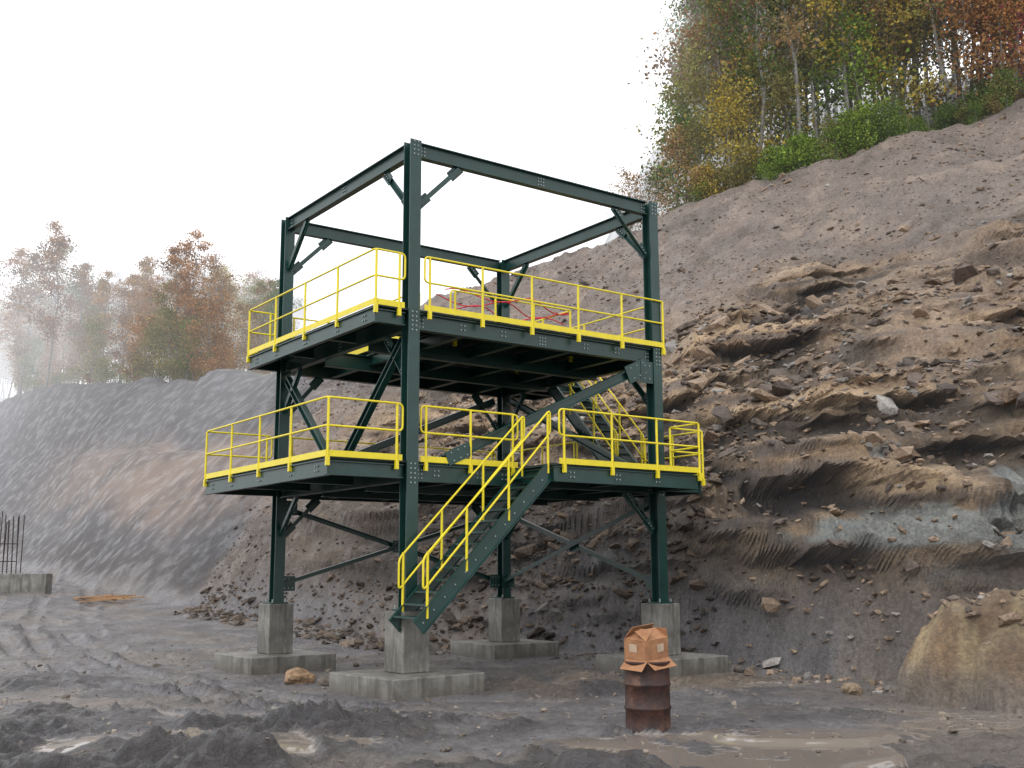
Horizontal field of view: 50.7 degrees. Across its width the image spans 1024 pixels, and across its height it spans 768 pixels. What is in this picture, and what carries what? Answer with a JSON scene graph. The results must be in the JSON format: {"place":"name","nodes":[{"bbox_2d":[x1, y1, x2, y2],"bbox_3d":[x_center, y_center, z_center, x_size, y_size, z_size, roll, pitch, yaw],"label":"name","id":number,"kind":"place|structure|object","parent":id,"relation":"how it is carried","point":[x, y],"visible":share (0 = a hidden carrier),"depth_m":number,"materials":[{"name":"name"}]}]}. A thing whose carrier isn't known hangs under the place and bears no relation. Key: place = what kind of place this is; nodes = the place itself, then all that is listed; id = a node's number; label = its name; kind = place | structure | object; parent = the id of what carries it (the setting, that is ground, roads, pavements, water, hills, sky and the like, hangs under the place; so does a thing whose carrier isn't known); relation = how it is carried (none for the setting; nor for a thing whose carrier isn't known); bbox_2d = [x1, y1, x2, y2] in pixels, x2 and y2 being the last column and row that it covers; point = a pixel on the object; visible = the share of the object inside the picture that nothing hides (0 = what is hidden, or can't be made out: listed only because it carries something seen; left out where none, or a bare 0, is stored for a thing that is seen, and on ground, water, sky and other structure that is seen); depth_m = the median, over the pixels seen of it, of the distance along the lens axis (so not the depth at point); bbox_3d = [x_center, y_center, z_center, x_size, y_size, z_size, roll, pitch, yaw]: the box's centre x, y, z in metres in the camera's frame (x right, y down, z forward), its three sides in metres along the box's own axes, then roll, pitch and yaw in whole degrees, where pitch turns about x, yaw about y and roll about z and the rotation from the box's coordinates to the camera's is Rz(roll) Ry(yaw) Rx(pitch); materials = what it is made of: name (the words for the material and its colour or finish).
{"place":"outdoors","nodes":[
{"label":"outdoors","id":0,"kind":"place"},
{"bbox_2d":[0,72,1023,767],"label":"ground terrain","id":1,"kind":"structure","parent":0,"point":[102,488],"depth_m":28.91,"materials":[{"name":"soil"}]},
{"bbox_2d":[3,327,39,393],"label":"shrub","id":2,"kind":"object","parent":1,"relation":"on","point":[15,378],"visible":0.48,"depth_m":119.89,"materials":[{"name":"grey plant"}]},
{"bbox_2d":[0,511,52,593],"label":"rebar foundation","id":3,"kind":"object","parent":1,"relation":"on","point":[11,583],"visible":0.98,"depth_m":49.43,"materials":[{"name":"concrete"}]},
{"bbox_2d":[0,246,57,393],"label":"autumn tree","id":4,"kind":"object","parent":1,"relation":"on","point":[20,254],"visible":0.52,"depth_m":122.02,"materials":[{"name":"grey plant"}]},
{"bbox_2d":[8,336,50,388],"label":"shrub","id":5,"kind":"object","parent":1,"relation":"on","point":[27,366],"visible":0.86,"depth_m":118.44,"materials":[{"name":"grey plant"}]},
{"bbox_2d":[0,251,64,397],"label":"autumn tree","id":6,"kind":"object","parent":1,"relation":"on","point":[34,293],"visible":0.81,"depth_m":118.10,"materials":[{"name":"grey plant"}]},
{"bbox_2d":[32,341,68,385],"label":"shrub","id":7,"kind":"object","parent":1,"relation":"on","point":[48,356],"visible":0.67,"depth_m":118.00,"materials":[{"name":"grey plant"}]},
{"bbox_2d":[7,220,98,385],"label":"autumn tree","id":8,"kind":"object","parent":1,"relation":"on","point":[50,258],"visible":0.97,"depth_m":114.25,"materials":[{"name":"grey plant"}]},
{"bbox_2d":[24,242,90,386],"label":"autumn tree","id":9,"kind":"object","parent":1,"relation":"on","point":[71,249],"visible":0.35,"depth_m":121.84,"materials":[{"name":"grey plant"}]},
{"bbox_2d":[35,314,85,383],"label":"shrub","id":10,"kind":"object","parent":1,"relation":"on","point":[61,342],"visible":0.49,"depth_m":118.42,"materials":[{"name":"grey plant"}]},
{"bbox_2d":[59,365,81,383],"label":"shrub","id":11,"kind":"object","parent":1,"relation":"on","point":[72,371],"visible":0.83,"depth_m":114.33,"materials":[{"name":"grey plant"}]},
{"bbox_2d":[61,261,113,383],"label":"autumn tree","id":12,"kind":"object","parent":1,"relation":"on","point":[73,288],"visible":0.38,"depth_m":116.59,"materials":[{"name":"grey plant"}]},
{"bbox_2d":[65,312,119,383],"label":"shrub","id":13,"kind":"object","parent":1,"relation":"on","point":[100,328],"visible":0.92,"depth_m":108.26,"materials":[{"name":"brown plant"}]},
{"bbox_2d":[65,285,120,379],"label":"autumn tree","id":14,"kind":"object","parent":1,"relation":"on","point":[91,292],"visible":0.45,"depth_m":113.19,"materials":[{"name":"brown plant"}]},
{"bbox_2d":[77,270,125,382],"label":"autumn tree","id":15,"kind":"object","parent":1,"relation":"on","point":[103,281],"visible":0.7,"depth_m":110.72,"materials":[{"name":"grey plant"}]},
{"bbox_2d":[90,355,126,383],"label":"shrub","id":16,"kind":"object","parent":1,"relation":"on","point":[105,364],"visible":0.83,"depth_m":105.39,"materials":[{"name":"green plant"}]},
{"bbox_2d":[73,594,144,601],"bbox_3d":[-16.514,8.741,44.208,2.866,0.308,2.179,2,-10,-11],"label":"lumber pile","id":17,"kind":"object","parent":1,"relation":"on","point":[111,597],"visible":0.95,"depth_m":43.93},
{"bbox_2d":[97,361,126,382],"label":"shrub","id":18,"kind":"object","parent":1,"relation":"on","point":[115,376],"visible":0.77,"depth_m":105.50,"materials":[{"name":"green plant"}]},
{"bbox_2d":[98,272,141,382],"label":"autumn tree","id":19,"kind":"object","parent":1,"relation":"on","point":[116,355],"visible":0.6,"depth_m":108.46,"materials":[{"name":"brown plant"}]},
{"bbox_2d":[115,352,149,382],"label":"shrub","id":20,"kind":"object","parent":1,"relation":"on","point":[132,373],"visible":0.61,"depth_m":97.82,"materials":[{"name":"green plant"}]},
{"bbox_2d":[105,311,163,377],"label":"shrub","id":21,"kind":"object","parent":1,"relation":"on","point":[136,331],"visible":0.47,"depth_m":98.54,"materials":[{"name":"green plant"}]},
{"bbox_2d":[125,319,172,378],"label":"shrub","id":22,"kind":"object","parent":1,"relation":"on","point":[152,354],"visible":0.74,"depth_m":95.47,"materials":[{"name":"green plant"}]},
{"bbox_2d":[130,307,172,372],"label":"shrub","id":23,"kind":"object","parent":1,"relation":"on","point":[152,315],"visible":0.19,"depth_m":99.00,"materials":[{"name":"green plant"}]},
{"bbox_2d":[136,285,169,351],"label":"autumn tree","id":24,"kind":"object","parent":1,"relation":"on","point":[147,296],"visible":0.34,"depth_m":105.97,"materials":[{"name":"brown plant"}]},
{"bbox_2d":[136,306,187,380],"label":"shrub","id":25,"kind":"object","parent":1,"relation":"on","point":[158,348],"visible":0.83,"depth_m":93.70,"materials":[{"name":"green plant"}]},
{"bbox_2d":[161,357,190,379],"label":"shrub","id":26,"kind":"object","parent":1,"relation":"on","point":[171,370],"visible":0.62,"depth_m":92.14,"materials":[{"name":"green plant"}]},
{"bbox_2d":[161,313,213,379],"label":"shrub","id":27,"kind":"object","parent":1,"relation":"on","point":[184,351],"visible":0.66,"depth_m":91.52,"materials":[{"name":"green plant"}]},
{"bbox_2d":[161,319,213,378],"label":"shrub","id":28,"kind":"object","parent":1,"relation":"on","point":[193,337],"visible":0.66,"depth_m":91.17,"materials":[{"name":"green plant"}]},
{"bbox_2d":[157,297,217,376],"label":"shrub","id":29,"kind":"object","parent":1,"relation":"on","point":[193,321],"visible":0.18,"depth_m":96.48,"materials":[{"name":"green plant"}]},
{"bbox_2d":[170,287,246,372],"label":"shrub","id":30,"kind":"object","parent":1,"relation":"on","point":[207,310],"visible":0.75,"depth_m":90.02,"materials":[{"name":"brown plant"}]},
{"bbox_2d":[190,342,246,370],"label":"shrub","id":31,"kind":"object","parent":1,"relation":"on","point":[219,350],"visible":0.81,"depth_m":82.13,"materials":[{"name":"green plant"}]},
{"bbox_2d":[201,327,241,364],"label":"shrub","id":32,"kind":"object","parent":1,"relation":"on","point":[219,336],"visible":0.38,"depth_m":90.43,"materials":[{"name":"brown plant"}]},
{"bbox_2d":[217,300,266,372],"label":"shrub","id":33,"kind":"object","parent":1,"relation":"on","point":[238,322],"visible":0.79,"depth_m":84.86,"materials":[{"name":"green plant"}]},
{"bbox_2d":[214,603,335,674],"bbox_3d":[-5.415,5.918,24.711,2.050,1.765,2.050,7,-12,-37],"label":"concrete footing","id":34,"kind":"object","parent":1,"relation":"on","point":[275,652],"visible":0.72,"depth_m":24.38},
{"bbox_2d":[284,667,315,684],"bbox_3d":[-4.231,5.872,21.608,0.626,0.391,0.448,14,-10,-26],"label":"boulder","id":35,"kind":"object","parent":1,"relation":"on","point":[296,675],"visible":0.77,"depth_m":21.45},
{"bbox_2d":[329,611,484,700],"bbox_3d":[-1.942,5.088,19.971,2.050,1.765,2.050,8,-13,-41],"label":"concrete footing","id":36,"kind":"object","parent":1,"relation":"on","point":[406,672],"visible":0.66,"depth_m":19.61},
{"bbox_2d":[203,138,705,633],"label":"steel platform tower","id":37,"kind":"structure","parent":36,"relation":"on","point":[408,346],"depth_m":23.62,"materials":[{"name":"green metal"}]},
{"bbox_2d":[450,598,558,658],"bbox_3d":[-0.205,6.531,28.421,2.050,1.765,2.050,7,-12,-35],"label":"concrete footing","id":38,"kind":"object","parent":1,"relation":"on","point":[504,641],"visible":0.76,"depth_m":28.09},
{"bbox_2d":[0,598,1021,767],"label":"ground stones","id":39,"kind":"object","parent":1,"relation":"on","point":[190,732],"visible":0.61,"depth_m":15.86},
{"bbox_2d":[0,0,1023,401],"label":"distant forest","id":40,"kind":"object","parent":1,"relation":"on","point":[178,286],"visible":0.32,"depth_m":98.30,"materials":[{"name":"brown plant"}]},
{"bbox_2d":[174,558,1023,692],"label":"foot rubble","id":41,"kind":"object","parent":1,"relation":"on","point":[910,565],"visible":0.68,"depth_m":30.73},
{"bbox_2d":[197,106,1023,661],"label":"slope rocks","id":42,"kind":"object","parent":1,"relation":"on","point":[695,508],"visible":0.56,"depth_m":41.92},
{"bbox_2d":[603,166,665,230],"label":"autumn tree","id":43,"kind":"object","parent":1,"relation":"on","point":[634,178],"visible":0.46,"depth_m":62.66,"materials":[{"name":"brown plant"}]},
{"bbox_2d":[623,660,671,732],"bbox_3d":[1.738,3.997,13.874,0.606,0.880,0.603,3,-10,-17],"label":"rusty oil drum","id":44,"kind":"object","parent":1,"relation":"on","point":[647,698],"visible":0.77,"depth_m":13.64,"materials":[{"name":"metal"}]},
{"bbox_2d":[620,623,676,671],"bbox_3d":[1.732,3.373,13.872,0.568,0.524,0.498,3,-6,-43],"label":"cardboard box","id":45,"kind":"object","parent":44,"relation":"on","point":[646,643],"visible":1,"depth_m":13.83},
{"bbox_2d":[631,161,672,230],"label":"autumn tree","id":46,"kind":"object","parent":1,"relation":"on","point":[654,182],"visible":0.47,"depth_m":62.20,"materials":[{"name":"brown plant"}]},
{"bbox_2d":[596,603,728,676],"bbox_3d":[3.268,5.701,23.680,2.050,1.765,2.050,7,-12,-35],"label":"concrete footing","id":47,"kind":"object","parent":1,"relation":"on","point":[666,615],"visible":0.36,"depth_m":23.43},
{"bbox_2d":[638,121,704,215],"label":"autumn tree","id":48,"kind":"object","parent":1,"relation":"on","point":[673,140],"visible":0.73,"depth_m":60.78,"materials":[{"name":"green plant"}]},
{"bbox_2d":[640,96,716,210],"bbox_3d":[9.679,-12.466,62.127,5.069,8.300,6.046,-3,-10,17],"label":"autumn tree","id":49,"kind":"object","parent":1,"relation":"on","point":[676,121],"visible":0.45,"depth_m":61.77,"materials":[{"name":"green plant"}]},
{"bbox_2d":[622,65,740,204],"bbox_3d":[10.686,-13.685,63.397,9.888,10.395,5.676,4,-11,-22],"label":"autumn tree","id":50,"kind":"object","parent":1,"relation":"on","point":[670,90],"visible":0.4,"depth_m":62.92,"materials":[{"name":"green plant"}]},
{"bbox_2d":[658,110,729,201],"bbox_3d":[10.459,-12.064,59.668,4.520,6.213,3.808,-8,-12,38],"label":"autumn tree","id":51,"kind":"object","parent":1,"relation":"on","point":[698,134],"visible":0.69,"depth_m":59.71,"materials":[{"name":"brown plant"}]},
{"bbox_2d":[681,174,718,201],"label":"shrub","id":52,"kind":"object","parent":1,"relation":"on","point":[697,192],"visible":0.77,"depth_m":58.02,"materials":[{"name":"green plant"}]},
{"bbox_2d":[682,161,725,198],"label":"shrub","id":53,"kind":"object","parent":1,"relation":"on","point":[707,174],"visible":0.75,"depth_m":57.91,"materials":[{"name":"green plant"}]},
{"bbox_2d":[682,162,728,201],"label":"shrub","id":54,"kind":"object","parent":1,"relation":"on","point":[696,173],"visible":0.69,"depth_m":58.13,"materials":[{"name":"brown plant"}]},
{"bbox_2d":[660,0,759,162],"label":"autumn tree","id":55,"kind":"object","parent":1,"relation":"on","point":[714,11],"visible":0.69,"depth_m":62.51,"materials":[{"name":"green plant"}]},
{"bbox_2d":[418,230,1023,665],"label":"ledge rocks","id":56,"kind":"object","parent":1,"relation":"on","point":[784,382],"visible":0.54,"depth_m":31.15,"materials":[{"name":"stone"}]},
{"bbox_2d":[673,73,772,186],"bbox_3d":[11.933,-13.244,58.323,5.122,7.036,4.282,8,-12,-38],"label":"autumn tree","id":57,"kind":"object","parent":1,"relation":"on","point":[726,111],"visible":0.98,"depth_m":58.23,"materials":[{"name":"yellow plant"}]},
{"bbox_2d":[663,0,789,164],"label":"autumn tree","id":58,"kind":"object","parent":1,"relation":"on","point":[707,41],"visible":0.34,"depth_m":63.65,"materials":[{"name":"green plant"}]},
{"bbox_2d":[716,164,748,190],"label":"shrub","id":59,"kind":"object","parent":1,"relation":"on","point":[730,171],"visible":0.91,"depth_m":57.87,"materials":[{"name":"green plant"}]},
{"bbox_2d":[686,31,806,179],"bbox_3d":[12.963,-14.862,61.109,7.437,10.630,8.472,0,-7,14],"label":"autumn tree","id":60,"kind":"object","parent":1,"relation":"on","point":[738,77],"visible":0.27,"depth_m":61.10,"materials":[{"name":"yellow plant"}]},
{"bbox_2d":[689,0,811,179],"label":"autumn tree","id":61,"kind":"object","parent":1,"relation":"on","point":[756,57],"visible":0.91,"depth_m":59.49,"materials":[{"name":"green plant"}]},
{"bbox_2d":[702,65,809,179],"bbox_3d":[13.257,-13.767,60.065,4.731,8.658,8.238,2,-10,-13],"label":"autumn tree","id":62,"kind":"object","parent":1,"relation":"on","point":[767,106],"visible":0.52,"depth_m":60.02,"materials":[{"name":"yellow plant"}]},
{"bbox_2d":[753,161,777,180],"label":"shrub","id":63,"kind":"object","parent":1,"relation":"on","point":[764,172],"visible":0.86,"depth_m":57.70,"materials":[{"name":"green plant"}]},
{"bbox_2d":[742,151,799,180],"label":"shrub","id":64,"kind":"object","parent":1,"relation":"on","point":[774,169],"visible":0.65,"depth_m":57.88,"materials":[{"name":"green plant"}]},
{"bbox_2d":[749,135,799,179],"bbox_3d":[14.062,-11.540,58.245,3.264,3.223,3.342,-2,-10,12],"label":"shrub","id":65,"kind":"object","parent":1,"relation":"on","point":[771,153],"visible":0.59,"depth_m":57.95,"materials":[{"name":"green plant"}]},
{"bbox_2d":[730,0,829,158],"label":"autumn tree","id":66,"kind":"object","parent":1,"relation":"on","point":[789,38],"visible":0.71,"depth_m":59.12,"materials":[{"name":"green plant"}]},
{"bbox_2d":[717,0,847,144],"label":"autumn tree","id":67,"kind":"object","parent":1,"relation":"on","point":[788,94],"visible":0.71,"depth_m":59.79,"materials":[{"name":"green plant"}]},
{"bbox_2d":[730,64,836,173],"bbox_3d":[14.707,-13.891,60.523,6.517,8.177,5.721,3,-11,-8],"label":"autumn tree","id":68,"kind":"object","parent":1,"relation":"on","point":[795,126],"visible":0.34,"depth_m":59.84,"materials":[{"name":"yellow plant"}]},
{"bbox_2d":[758,128,831,172],"bbox_3d":[15.395,-11.973,57.862,3.555,3.503,3.679,8,-13,-39],"label":"shrub","id":69,"kind":"object","parent":1,"relation":"on","point":[806,142],"visible":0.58,"depth_m":57.55,"materials":[{"name":"green plant"}]},
{"bbox_2d":[762,131,831,171],"bbox_3d":[15.281,-11.958,57.472,3.185,3.135,3.266,7,-12,-36],"label":"shrub","id":70,"kind":"object","parent":1,"relation":"on","point":[798,150],"visible":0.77,"depth_m":57.34,"materials":[{"name":"green plant"}]},
{"bbox_2d":[758,26,873,165],"bbox_3d":[16.743,-15.334,60.815,7.250,9.969,6.076,4,-11,-25],"label":"autumn tree","id":71,"kind":"object","parent":1,"relation":"on","point":[829,101],"visible":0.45,"depth_m":60.46,"materials":[{"name":"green plant"}]},
{"bbox_2d":[774,0,866,153],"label":"autumn tree","id":72,"kind":"object","parent":1,"relation":"on","point":[817,35],"visible":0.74,"depth_m":59.74,"materials":[{"name":"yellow plant"}]},
{"bbox_2d":[805,116,855,160],"bbox_3d":[17.223,-12.536,57.797,3.160,3.210,2.627,1,-10,-6],"label":"shrub","id":73,"kind":"object","parent":1,"relation":"on","point":[829,145],"visible":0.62,"depth_m":57.35,"materials":[{"name":"green plant"}]},
{"bbox_2d":[811,121,860,159],"bbox_3d":[17.305,-12.477,57.521,2.591,2.778,2.370,-4,-10,21],"label":"shrub","id":74,"kind":"object","parent":1,"relation":"on","point":[833,136],"visible":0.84,"depth_m":57.20,"materials":[{"name":"green plant"}]},
{"bbox_2d":[748,0,934,138],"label":"autumn tree","id":75,"kind":"object","parent":1,"relation":"on","point":[858,94],"visible":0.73,"depth_m":59.41,"materials":[{"name":"green plant"}]},
{"bbox_2d":[811,0,878,112],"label":"bare tree","id":76,"kind":"object","parent":1,"relation":"on","point":[845,85],"visible":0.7,"depth_m":59.69,"materials":[{"name":"grey plant"}]},
{"bbox_2d":[841,682,863,694],"bbox_3d":[6.015,5.418,19.146,0.436,0.263,0.297,14,-10,-26],"label":"boulder","id":77,"kind":"object","parent":1,"relation":"on","point":[850,688],"visible":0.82,"depth_m":19.04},
{"bbox_2d":[837,125,870,155],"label":"shrub","id":78,"kind":"object","parent":1,"relation":"on","point":[852,145],"visible":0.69,"depth_m":57.05,"materials":[{"name":"green plant"}]},
{"bbox_2d":[819,96,894,158],"bbox_3d":[17.838,-13.045,57.561,3.732,3.561,3.620,5,-11,-28],"label":"shrub","id":79,"kind":"object","parent":1,"relation":"on","point":[850,116],"visible":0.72,"depth_m":57.21,"materials":[{"name":"green plant"}]},
{"bbox_2d":[828,97,894,146],"bbox_3d":[18.844,-13.311,57.811,3.505,3.689,3.198,7,-12,-36],"label":"shrub","id":80,"kind":"object","parent":1,"relation":"on","point":[870,118],"visible":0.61,"depth_m":57.22,"materials":[{"name":"green plant"}]},
{"bbox_2d":[797,0,934,108],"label":"autumn tree","id":81,"kind":"object","parent":1,"relation":"on","point":[882,27],"visible":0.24,"depth_m":61.03,"materials":[{"name":"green plant"}]},
{"bbox_2d":[853,97,917,138],"bbox_3d":[19.590,-13.645,57.040,2.616,3.121,2.952,4,-10,-22],"label":"shrub","id":82,"kind":"object","parent":1,"relation":"on","point":[888,113],"visible":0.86,"depth_m":56.85,"materials":[{"name":"green plant"}]},
{"bbox_2d":[835,0,943,104],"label":"autumn tree","id":83,"kind":"object","parent":1,"relation":"on","point":[862,3],"visible":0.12,"depth_m":61.86,"materials":[{"name":"yellow plant"}]},
{"bbox_2d":[807,0,975,123],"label":"autumn tree","id":84,"kind":"object","parent":1,"relation":"on","point":[894,74],"visible":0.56,"depth_m":59.10,"materials":[{"name":"green plant"}]},
{"bbox_2d":[845,0,940,126],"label":"autumn tree","id":85,"kind":"object","parent":1,"relation":"on","point":[889,22],"visible":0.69,"depth_m":59.59,"materials":[{"name":"green plant"}]},
{"bbox_2d":[905,114,938,132],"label":"shrub","id":86,"kind":"object","parent":1,"relation":"on","point":[920,122],"visible":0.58,"depth_m":57.79,"materials":[{"name":"green plant"}]},
{"bbox_2d":[849,0,996,130],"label":"autumn tree","id":87,"kind":"object","parent":1,"relation":"on","point":[918,30],"visible":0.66,"depth_m":59.36,"materials":[{"name":"brown plant"}]},
{"bbox_2d":[883,0,967,125],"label":"autumn tree","id":88,"kind":"object","parent":1,"relation":"on","point":[933,22],"visible":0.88,"depth_m":58.36,"materials":[{"name":"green plant"}]},
{"bbox_2d":[924,99,960,129],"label":"shrub","id":89,"kind":"object","parent":1,"relation":"on","point":[946,106],"visible":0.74,"depth_m":57.72,"materials":[{"name":"green plant"}]},
{"bbox_2d":[933,102,958,129],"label":"shrub","id":90,"kind":"object","parent":1,"relation":"on","point":[943,118],"visible":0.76,"depth_m":57.60,"materials":[{"name":"green plant"}]},
{"bbox_2d":[896,0,1023,99],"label":"autumn tree","id":91,"kind":"object","parent":1,"relation":"on","point":[989,39],"visible":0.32,"depth_m":58.84,"materials":[{"name":"brown plant"}]},
{"bbox_2d":[907,0,1023,116],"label":"autumn tree","id":92,"kind":"object","parent":1,"relation":"on","point":[963,3],"visible":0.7,"depth_m":57.60,"materials":[{"name":"brown plant"}]},
{"bbox_2d":[942,88,989,123],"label":"shrub","id":93,"kind":"object","parent":1,"relation":"on","point":[970,95],"visible":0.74,"depth_m":57.12,"materials":[{"name":"green plant"}]},
{"bbox_2d":[958,100,988,124],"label":"shrub","id":94,"kind":"object","parent":1,"relation":"on","point":[978,111],"visible":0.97,"depth_m":56.14,"materials":[{"name":"green plant"}]},
{"bbox_2d":[958,78,995,121],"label":"shrub","id":95,"kind":"object","parent":1,"relation":"on","point":[975,86],"visible":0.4,"depth_m":57.70,"materials":[{"name":"green plant"}]},
{"bbox_2d":[941,0,1023,107],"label":"autumn tree","id":96,"kind":"object","parent":1,"relation":"on","point":[1008,4],"visible":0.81,"depth_m":56.87,"materials":[{"name":"brown plant"}]},
{"bbox_2d":[964,0,1023,76],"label":"autumn tree","id":97,"kind":"object","parent":1,"relation":"on","point":[1021,15],"visible":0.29,"depth_m":57.26,"materials":[{"name":"brown plant"}]},
{"bbox_2d":[970,0,1023,99],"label":"autumn tree","id":98,"kind":"object","parent":1,"relation":"on","point":[1012,40],"visible":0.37,"depth_m":57.75,"materials":[{"name":"brown plant"}]},
{"bbox_2d":[976,75,1020,112],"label":"shrub","id":99,"kind":"object","parent":1,"relation":"on","point":[998,83],"visible":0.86,"depth_m":55.91,"materials":[{"name":"green plant"}]},
{"bbox_2d":[977,63,1023,107],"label":"shrub","id":100,"kind":"object","parent":1,"relation":"on","point":[1007,75],"visible":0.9,"depth_m":55.83,"materials":[{"name":"green plant"}]},
{"bbox_2d":[0,0,1023,396],"label":"sky","id":101,"kind":"structure","parent":0,"point":[135,126],"materials":[{"name":"white"}]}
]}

